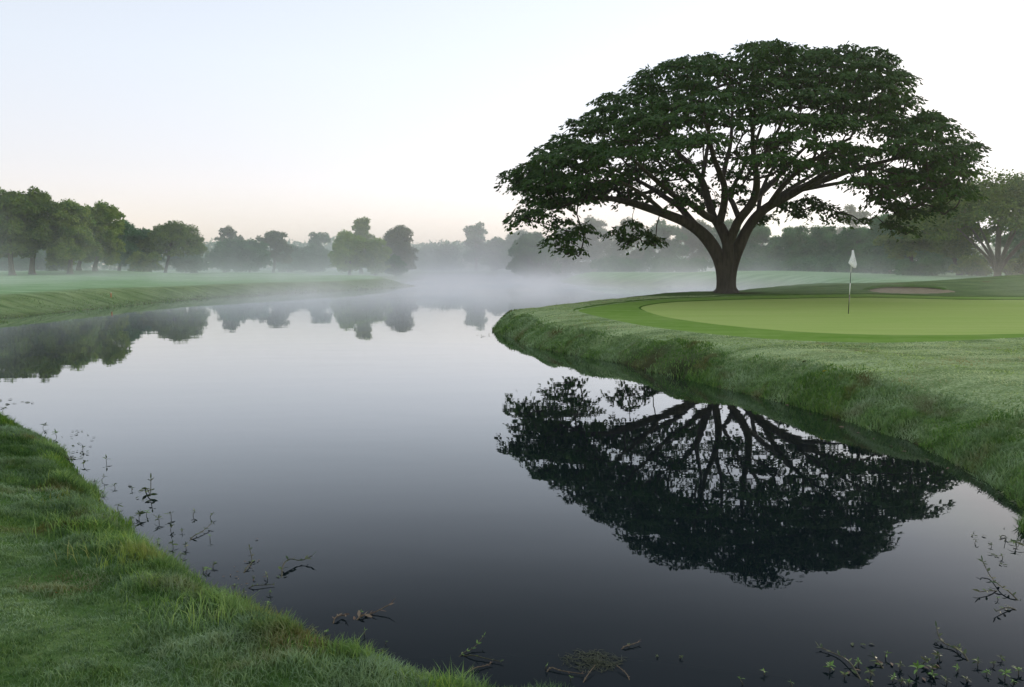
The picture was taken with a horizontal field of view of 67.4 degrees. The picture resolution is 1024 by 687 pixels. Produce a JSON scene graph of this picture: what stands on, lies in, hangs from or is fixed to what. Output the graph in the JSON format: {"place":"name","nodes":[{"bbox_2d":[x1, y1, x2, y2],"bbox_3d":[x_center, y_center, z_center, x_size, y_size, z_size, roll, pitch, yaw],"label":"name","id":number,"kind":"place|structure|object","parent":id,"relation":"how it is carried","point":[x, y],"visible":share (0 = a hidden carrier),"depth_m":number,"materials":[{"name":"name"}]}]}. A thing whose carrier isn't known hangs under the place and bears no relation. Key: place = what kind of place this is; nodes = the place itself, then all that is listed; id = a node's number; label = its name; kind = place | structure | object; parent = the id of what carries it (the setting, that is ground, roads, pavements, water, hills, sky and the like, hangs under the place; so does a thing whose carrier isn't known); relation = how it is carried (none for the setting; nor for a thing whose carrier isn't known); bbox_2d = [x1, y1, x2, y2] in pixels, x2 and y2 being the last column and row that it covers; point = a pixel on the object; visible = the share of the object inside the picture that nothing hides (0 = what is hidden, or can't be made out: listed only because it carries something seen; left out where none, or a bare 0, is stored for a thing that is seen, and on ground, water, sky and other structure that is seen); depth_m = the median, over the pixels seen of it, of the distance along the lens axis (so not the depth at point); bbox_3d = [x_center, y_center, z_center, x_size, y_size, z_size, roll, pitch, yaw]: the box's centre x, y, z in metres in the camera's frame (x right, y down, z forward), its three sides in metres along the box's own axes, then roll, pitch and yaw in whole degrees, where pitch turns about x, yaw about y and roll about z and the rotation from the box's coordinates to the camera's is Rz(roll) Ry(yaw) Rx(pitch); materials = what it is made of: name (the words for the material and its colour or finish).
{"place":"outdoors","nodes":[
{"label":"outdoors","id":0,"kind":"place"},
{"bbox_2d":[0,277,1023,686],"bbox_3d":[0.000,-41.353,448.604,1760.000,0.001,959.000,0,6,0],"label":"water","id":1,"kind":"structure","parent":0,"point":[444,467],"depth_m":7.83,"materials":[{"name":"black liquid"}]},
{"bbox_2d":[139,473,156,495],"bbox_3d":[-3.744,1.449,7.883,0.140,0.243,0.422,-4,7,-36],"label":"water weed","id":2,"kind":"object","parent":1,"relation":"on","point":[145,488],"visible":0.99,"depth_m":7.85,"materials":[{"name":"green plant"}]},
{"bbox_2d":[189,521,213,540],"bbox_3d":[-2.721,1.647,6.673,0.076,0.083,0.445,1,6,10],"label":"water weed","id":3,"kind":"object","parent":1,"relation":"on","point":[201,531],"visible":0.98,"depth_m":6.70,"materials":[{"name":"green plant"}]},
{"bbox_2d":[243,545,253,572],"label":"water weed","id":4,"kind":"object","parent":1,"relation":"on","point":[249,561],"visible":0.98,"depth_m":6.04,"materials":[{"name":"green plant"}]},
{"bbox_2d":[276,555,311,577],"bbox_3d":[-1.710,1.706,5.911,0.200,0.113,0.431,2,6,23],"label":"water weed","id":5,"kind":"object","parent":1,"relation":"on","point":[279,567],"visible":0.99,"depth_m":5.98,"materials":[{"name":"green plant"}]},
{"bbox_2d":[333,613,347,622],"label":"dry stalk","id":6,"kind":"object","parent":1,"relation":"on","point":[340,614],"visible":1,"depth_m":5.07,"materials":[{"name":"brown plant"}]},
{"bbox_2d":[353,601,393,619],"bbox_3d":[-0.927,1.779,5.135,0.308,0.117,0.093,-3,6,-28],"label":"dry stalk","id":7,"kind":"object","parent":1,"relation":"on","point":[362,615],"visible":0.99,"depth_m":5.10,"materials":[{"name":"brown plant"}]},
{"bbox_2d":[459,633,484,656],"bbox_3d":[-0.255,1.837,4.635,0.043,0.097,0.284,5,8,43],"label":"water weed","id":8,"kind":"object","parent":1,"relation":"on","point":[477,642],"visible":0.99,"depth_m":4.65,"materials":[{"name":"green plant"}]},
{"bbox_2d":[470,661,491,670],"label":"dry stalk","id":9,"kind":"object","parent":1,"relation":"on","point":[481,666],"visible":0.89,"depth_m":4.44,"materials":[{"name":"brown plant"}]},
{"bbox_2d":[463,654,502,661],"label":"dry stalk","id":10,"kind":"object","parent":1,"relation":"on","point":[482,657],"visible":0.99,"depth_m":4.54,"materials":[{"name":"brown plant"}]},
{"bbox_2d":[546,667,585,673],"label":"dry stalk","id":11,"kind":"object","parent":1,"relation":"on","point":[564,671],"visible":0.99,"depth_m":4.39,"materials":[{"name":"brown plant"}]},
{"bbox_2d":[558,648,624,672],"bbox_3d":[0.480,1.864,4.524,0.408,0.030,0.286,0,6,0],"label":"algae mat","id":12,"kind":"object","parent":1,"relation":"on","point":[598,660],"visible":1,"depth_m":4.52,"materials":[{"name":"green plant"}]},
{"bbox_2d":[824,660,833,669],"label":"water weed","id":13,"kind":"object","parent":1,"relation":"on","point":[829,663],"visible":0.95,"depth_m":4.42,"materials":[{"name":"green plant"}]},
{"bbox_2d":[816,643,860,679],"bbox_3d":[1.943,1.867,4.485,0.105,0.068,0.443,-2,6,-16],"label":"water weed","id":14,"kind":"object","parent":1,"relation":"on","point":[838,654],"visible":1,"depth_m":4.52,"materials":[{"name":"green plant"}]},
{"bbox_2d":[864,667,874,675],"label":"water weed","id":15,"kind":"object","parent":1,"relation":"on","point":[868,671],"visible":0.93,"depth_m":4.35,"materials":[{"name":"green plant"}]},
{"bbox_2d":[868,651,882,668],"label":"water weed","id":16,"kind":"object","parent":1,"relation":"on","point":[879,663],"visible":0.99,"depth_m":4.48,"materials":[{"name":"green plant"}]},
{"bbox_2d":[911,660,923,674],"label":"water weed","id":17,"kind":"object","parent":1,"relation":"on","point":[918,667],"visible":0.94,"depth_m":4.37,"materials":[{"name":"green plant"}]},
{"bbox_2d":[920,656,930,663],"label":"water weed","id":18,"kind":"object","parent":1,"relation":"on","point":[927,660],"visible":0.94,"depth_m":4.48,"materials":[{"name":"green plant"}]},
{"bbox_2d":[931,650,942,659],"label":"water weed","id":19,"kind":"object","parent":1,"relation":"on","point":[937,653],"visible":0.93,"depth_m":4.53,"materials":[{"name":"green plant"}]},
{"bbox_2d":[934,620,968,660],"bbox_3d":[2.661,1.829,4.671,0.112,0.107,0.410,0,6,-4],"label":"twig","id":20,"kind":"object","parent":1,"relation":"on","point":[954,646],"visible":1,"depth_m":4.68,"materials":[{"name":"brown wood"}]},
{"bbox_2d":[973,589,996,591],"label":"water weed","id":21,"kind":"object","parent":1,"relation":"on","point":[985,590],"visible":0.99,"depth_m":5.46,"materials":[{"name":"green plant"}]},
{"bbox_2d":[978,555,1020,600],"bbox_3d":[3.550,1.726,5.624,0.114,0.129,0.644,1,6,8],"label":"water weed","id":22,"kind":"object","parent":1,"relation":"on","point":[994,581],"visible":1,"depth_m":5.62,"materials":[{"name":"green plant"}]},
{"bbox_2d":[994,605,1015,613],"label":"water weed","id":23,"kind":"object","parent":1,"relation":"on","point":[1009,607],"visible":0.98,"depth_m":5.19,"materials":[{"name":"green plant"}]},
{"bbox_2d":[999,668,1011,678],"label":"water weed","id":24,"kind":"object","parent":1,"relation":"on","point":[1006,672],"visible":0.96,"depth_m":4.33,"materials":[{"name":"green plant"}]},
{"bbox_2d":[1008,540,1023,546],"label":"water weed","id":25,"kind":"object","parent":1,"relation":"on","point":[1015,541],"visible":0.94,"depth_m":6.37,"materials":[{"name":"green plant"}]},
{"bbox_2d":[0,269,1023,686],"bbox_3d":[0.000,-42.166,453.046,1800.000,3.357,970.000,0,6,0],"label":"ground","id":26,"kind":"structure","parent":0,"point":[92,285],"depth_m":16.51,"materials":[{"name":"green plant"}]},
{"bbox_2d":[0,249,47,270],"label":"distant tree","id":27,"kind":"object","parent":26,"relation":"on","point":[20,264],"visible":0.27,"depth_m":194.87,"materials":[{"name":"green plant"}]},
{"bbox_2d":[0,187,56,274],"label":"shade tree","id":28,"kind":"object","parent":26,"relation":"on","point":[17,210],"visible":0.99,"depth_m":102.16,"materials":[{"name":"green plant"}]},
{"bbox_2d":[17,185,62,274],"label":"shade tree","id":29,"kind":"object","parent":26,"relation":"on","point":[42,200],"visible":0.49,"depth_m":105.39,"materials":[{"name":"green plant"}]},
{"bbox_2d":[45,262,67,270],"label":"bush","id":30,"kind":"object","parent":26,"relation":"on","point":[54,267],"visible":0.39,"depth_m":120.17,"materials":[{"name":"green plant"}]},
{"bbox_2d":[35,250,90,269],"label":"distant tree","id":31,"kind":"object","parent":26,"relation":"on","point":[85,265],"visible":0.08,"depth_m":203.51,"materials":[{"name":"green plant"}]},
{"bbox_2d":[35,198,100,273],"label":"shade tree","id":32,"kind":"object","parent":26,"relation":"on","point":[74,228],"visible":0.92,"depth_m":107.59,"materials":[{"name":"green plant"}]},
{"bbox_2d":[75,204,102,269],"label":"shade tree","id":33,"kind":"object","parent":26,"relation":"on","point":[89,259],"visible":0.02,"depth_m":117.70,"materials":[{"name":"green plant"}]},
{"bbox_2d":[81,200,125,270],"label":"shade tree","id":34,"kind":"object","parent":26,"relation":"on","point":[106,230],"visible":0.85,"depth_m":114.24,"materials":[{"name":"green plant"}]},
{"bbox_2d":[103,219,147,270],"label":"shade tree","id":35,"kind":"object","parent":26,"relation":"on","point":[131,236],"visible":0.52,"depth_m":129.21,"materials":[{"name":"green plant"}]},
{"bbox_2d":[124,250,163,271],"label":"bush","id":36,"kind":"object","parent":26,"relation":"on","point":[148,262],"visible":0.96,"depth_m":126.75,"materials":[{"name":"green plant"}]},
{"bbox_2d":[136,227,165,266],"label":"shade tree","id":37,"kind":"object","parent":26,"relation":"on","point":[145,231],"visible":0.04,"depth_m":139.80,"materials":[{"name":"green plant"}]},
{"bbox_2d":[136,220,207,272],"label":"umbrella tree","id":38,"kind":"object","parent":26,"relation":"on","point":[172,238],"visible":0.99,"depth_m":132.06,"materials":[{"name":"green plant"}]},
{"bbox_2d":[163,254,208,272],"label":"bush","id":39,"kind":"object","parent":26,"relation":"on","point":[191,263],"visible":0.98,"depth_m":147.28,"materials":[{"name":"green plant"}]},
{"bbox_2d":[0,279,413,321],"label":"bank grass","id":40,"kind":"structure","parent":26,"relation":"on","point":[292,289],"depth_m":57.92,"materials":[{"name":"green plant"}]},
{"bbox_2d":[204,237,244,271],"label":"distant tree","id":41,"kind":"object","parent":26,"relation":"on","point":[219,254],"visible":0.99,"depth_m":157.50,"materials":[{"name":"green plant"}]},
{"bbox_2d":[214,225,244,271],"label":"distant tree","id":42,"kind":"object","parent":26,"relation":"on","point":[228,232],"visible":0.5,"depth_m":169.74,"materials":[{"name":"green plant"}]},
{"bbox_2d":[228,238,272,272],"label":"distant tree","id":43,"kind":"object","parent":26,"relation":"on","point":[255,253],"visible":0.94,"depth_m":160.53,"materials":[{"name":"green plant"}]},
{"bbox_2d":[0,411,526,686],"bbox_3d":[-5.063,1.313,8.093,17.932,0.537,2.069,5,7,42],"label":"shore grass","id":44,"kind":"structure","parent":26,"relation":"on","point":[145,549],"depth_m":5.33,"materials":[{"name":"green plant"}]},
{"bbox_2d":[255,230,293,272],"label":"distant tree","id":45,"kind":"object","parent":26,"relation":"on","point":[274,239],"visible":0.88,"depth_m":166.66,"materials":[{"name":"green plant"}]},
{"bbox_2d":[270,244,302,271],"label":"distant tree","id":46,"kind":"object","parent":26,"relation":"on","point":[283,267],"visible":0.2,"depth_m":181.95,"materials":[{"name":"green plant"}]},
{"bbox_2d":[288,245,331,271],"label":"distant tree","id":47,"kind":"object","parent":26,"relation":"on","point":[310,258],"visible":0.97,"depth_m":179.20,"materials":[{"name":"green plant"}]},
{"bbox_2d":[308,232,331,271],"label":"distant tree","id":48,"kind":"object","parent":26,"relation":"on","point":[316,239],"visible":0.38,"depth_m":187.44,"materials":[{"name":"green plant"}]},
{"bbox_2d":[327,229,371,274],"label":"tree","id":49,"kind":"object","parent":26,"relation":"on","point":[346,253],"visible":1,"depth_m":149.64,"materials":[{"name":"green plant"}]},
{"bbox_2d":[351,216,374,273],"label":"distant tree","id":50,"kind":"object","parent":26,"relation":"on","point":[361,226],"visible":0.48,"depth_m":169.49,"materials":[{"name":"green plant"}]},
{"bbox_2d":[359,237,392,274],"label":"willow tree","id":51,"kind":"object","parent":26,"relation":"on","point":[376,253],"visible":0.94,"depth_m":152.19,"materials":[{"name":"green plant"}]},
{"bbox_2d":[384,254,407,276],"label":"bush","id":52,"kind":"object","parent":26,"relation":"on","point":[398,264],"visible":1,"depth_m":148.69,"materials":[{"name":"green plant"}]},
{"bbox_2d":[382,225,418,270],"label":"distant tree","id":53,"kind":"object","parent":26,"relation":"on","point":[398,239],"visible":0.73,"depth_m":164.66,"materials":[{"name":"green plant"}]},
{"bbox_2d":[413,244,444,270],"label":"distant tree","id":54,"kind":"object","parent":26,"relation":"on","point":[430,258],"visible":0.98,"depth_m":236.79,"materials":[{"name":"green plant"}]},
{"bbox_2d":[437,242,464,270],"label":"distant tree","id":55,"kind":"object","parent":26,"relation":"on","point":[451,253],"visible":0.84,"depth_m":241.69,"materials":[{"name":"green plant"}]},
{"bbox_2d":[462,221,487,270],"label":"distant tree","id":56,"kind":"object","parent":26,"relation":"on","point":[474,234],"visible":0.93,"depth_m":230.82,"materials":[{"name":"green plant"}]},
{"bbox_2d":[480,236,506,271],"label":"distant tree","id":57,"kind":"object","parent":26,"relation":"on","point":[492,248],"visible":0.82,"depth_m":226.93,"materials":[{"name":"green plant"}]},
{"bbox_2d":[6,231,1013,269],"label":"distant woods","id":58,"kind":"object","parent":26,"relation":"on","point":[460,244],"visible":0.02,"depth_m":260.07,"materials":[{"name":"teal plant"}]},
{"bbox_2d":[499,228,527,267],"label":"distant tree","id":59,"kind":"object","parent":26,"relation":"on","point":[505,257],"visible":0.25,"depth_m":217.31,"materials":[{"name":"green plant"}]},
{"bbox_2d":[505,231,561,278],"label":"distant tree","id":60,"kind":"object","parent":26,"relation":"on","point":[525,262],"visible":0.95,"depth_m":164.69,"materials":[{"name":"green plant"}]},
{"bbox_2d":[545,226,583,277],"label":"forest tree","id":61,"kind":"object","parent":26,"relation":"on","point":[566,271],"visible":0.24,"depth_m":182.30,"materials":[{"name":"green plant"}]},
{"bbox_2d":[570,215,612,273],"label":"forest tree","id":62,"kind":"object","parent":26,"relation":"on","point":[596,249],"visible":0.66,"depth_m":174.84,"materials":[{"name":"green plant"}]},
{"bbox_2d":[588,255,649,271],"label":"bush","id":63,"kind":"object","parent":26,"relation":"on","point":[608,264],"visible":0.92,"depth_m":156.33,"materials":[{"name":"green plant"}]},
{"bbox_2d":[604,217,648,271],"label":"forest tree","id":64,"kind":"object","parent":26,"relation":"on","point":[614,250],"visible":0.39,"depth_m":167.24,"materials":[{"name":"green plant"}]},
{"bbox_2d":[641,219,689,267],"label":"forest tree","id":65,"kind":"object","parent":26,"relation":"on","point":[676,247],"visible":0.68,"depth_m":157.34,"materials":[{"name":"green plant"}]},
{"bbox_2d":[646,256,713,271],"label":"bush","id":66,"kind":"object","parent":26,"relation":"on","point":[676,264],"visible":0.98,"depth_m":146.96,"materials":[{"name":"green plant"}]},
{"bbox_2d":[678,219,711,261],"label":"forest tree","id":67,"kind":"object","parent":26,"relation":"on","point":[693,242],"visible":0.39,"depth_m":165.09,"materials":[{"name":"green plant"}]},
{"bbox_2d":[704,218,743,266],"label":"forest tree","id":68,"kind":"object","parent":26,"relation":"on","point":[728,223],"visible":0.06,"depth_m":157.51,"materials":[{"name":"green plant"}]},
{"bbox_2d":[494,38,991,293],"bbox_3d":[11.615,-8.498,37.005,25.071,12.426,20.804,0,6,0],"label":"rain tree","id":69,"kind":"object","parent":26,"relation":"on","point":[812,79],"visible":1,"depth_m":34.40,"materials":[{"name":"green plant"}]},
{"bbox_2d":[491,304,1023,532],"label":"bank grass","id":70,"kind":"structure","parent":26,"relation":"on","point":[1008,421],"depth_m":12.00,"materials":[{"name":"green plant"}]},
{"bbox_2d":[742,224,774,259],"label":"forest tree","id":71,"kind":"object","parent":26,"relation":"on","point":[761,234],"visible":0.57,"depth_m":136.85,"materials":[{"name":"green plant"}]},
{"bbox_2d":[737,256,791,270],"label":"bush","id":72,"kind":"object","parent":26,"relation":"on","point":[760,264],"visible":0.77,"depth_m":126.57,"materials":[{"name":"green plant"}]},
{"bbox_2d":[510,295,1023,438],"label":"rough grass","id":73,"kind":"structure","parent":26,"relation":"on","point":[914,351],"depth_m":14.86,"materials":[{"name":"green plant"}]},
{"bbox_2d":[764,225,821,259],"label":"forest tree","id":74,"kind":"object","parent":26,"relation":"on","point":[793,242],"visible":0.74,"depth_m":128.85,"materials":[{"name":"green plant"}]},
{"bbox_2d":[573,284,1023,310],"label":"rough edge","id":75,"kind":"object","parent":26,"relation":"on","point":[882,286],"visible":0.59,"depth_m":37.55,"materials":[{"name":"green plant"}]},
{"bbox_2d":[579,294,1023,342],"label":"fringe","id":76,"kind":"object","parent":26,"relation":"on","point":[630,312],"visible":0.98,"depth_m":20.73,"materials":[{"name":"green plant"}]},
{"bbox_2d":[780,256,845,272],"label":"bush","id":77,"kind":"object","parent":26,"relation":"on","point":[817,264],"visible":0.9,"depth_m":117.72,"materials":[{"name":"green plant"}]},
{"bbox_2d":[805,225,839,258],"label":"forest tree","id":78,"kind":"object","parent":26,"relation":"on","point":[826,246],"visible":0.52,"depth_m":135.39,"materials":[{"name":"green plant"}]},
{"bbox_2d":[639,297,1023,309],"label":"cut edge","id":79,"kind":"object","parent":26,"relation":"on","point":[819,297],"visible":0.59,"depth_m":35.06,"materials":[{"name":"green plant"}]},
{"bbox_2d":[641,297,1023,334],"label":"putting green","id":80,"kind":"object","parent":26,"relation":"on","point":[889,316],"visible":0.97,"depth_m":25.86,"materials":[{"name":"green plant"}]},
{"bbox_2d":[848,249,856,313],"bbox_3d":[11.555,-2.093,26.115,0.287,2.239,0.096,1,6,11],"label":"flagstick","id":81,"kind":"object","parent":80,"relation":"on","point":[852,262],"visible":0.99,"depth_m":26.04,"materials":[{"name":"white paint"}]},
{"bbox_2d":[831,225,871,265],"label":"forest tree","id":82,"kind":"object","parent":26,"relation":"on","point":[848,238],"visible":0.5,"depth_m":125.62,"materials":[{"name":"green plant"}]},
{"bbox_2d":[835,204,870,253],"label":"forest tree","id":83,"kind":"object","parent":26,"relation":"on","point":[850,209],"visible":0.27,"depth_m":186.96,"materials":[{"name":"green plant"}]},
{"bbox_2d":[840,255,906,273],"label":"bush","id":84,"kind":"object","parent":26,"relation":"on","point":[875,264],"visible":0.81,"depth_m":109.41,"materials":[{"name":"green plant"}]},
{"bbox_2d":[857,213,913,273],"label":"forest tree","id":85,"kind":"object","parent":26,"relation":"on","point":[871,250],"visible":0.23,"depth_m":115.99,"materials":[{"name":"green plant"}]},
{"bbox_2d":[873,208,942,261],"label":"forest tree","id":86,"kind":"object","parent":26,"relation":"on","point":[901,245],"visible":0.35,"depth_m":94.28,"materials":[{"name":"green plant"}]},
{"bbox_2d":[870,287,954,293],"bbox_3d":[22.517,-2.931,42.974,4.598,0.373,4.148,0,6,0],"label":"sand bunker","id":87,"kind":"object","parent":26,"relation":"on","point":[911,290],"visible":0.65,"depth_m":44.08},
{"bbox_2d":[893,257,947,275],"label":"bush","id":88,"kind":"object","parent":26,"relation":"on","point":[926,266],"visible":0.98,"depth_m":90.64,"materials":[{"name":"green plant"}]},
{"bbox_2d":[898,250,966,273],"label":"bush","id":89,"kind":"object","parent":26,"relation":"on","point":[935,256],"visible":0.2,"depth_m":108.73,"materials":[{"name":"green plant"}]},
{"bbox_2d":[926,203,993,274],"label":"forest tree","id":90,"kind":"object","parent":26,"relation":"on","point":[954,249],"visible":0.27,"depth_m":96.80,"materials":[{"name":"green plant"}]},
{"bbox_2d":[903,167,1023,275],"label":"umbrella tree","id":91,"kind":"object","parent":26,"relation":"on","point":[1006,200],"visible":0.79,"depth_m":78.27,"materials":[{"name":"green plant"}]},
{"bbox_2d":[947,253,993,275],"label":"bush","id":92,"kind":"object","parent":26,"relation":"on","point":[976,265],"visible":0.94,"depth_m":92.53,"materials":[{"name":"green plant"}]},
{"bbox_2d":[988,216,1023,259],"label":"forest tree","id":93,"kind":"object","parent":26,"relation":"on","point":[1018,237],"visible":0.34,"depth_m":111.13,"materials":[{"name":"green plant"}]},
{"bbox_2d":[1001,258,1021,275],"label":"bush","id":94,"kind":"object","parent":26,"relation":"on","point":[1008,268],"visible":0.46,"depth_m":90.92,"materials":[{"name":"green plant"}]},
{"bbox_2d":[1012,252,1023,274],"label":"bush","id":95,"kind":"object","parent":26,"relation":"on","point":[1018,268],"visible":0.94,"depth_m":79.66,"materials":[{"name":"green plant"}]},
{"bbox_2d":[0,0,1023,268],"label":"sky","id":96,"kind":"structure","parent":0,"point":[297,118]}
]}

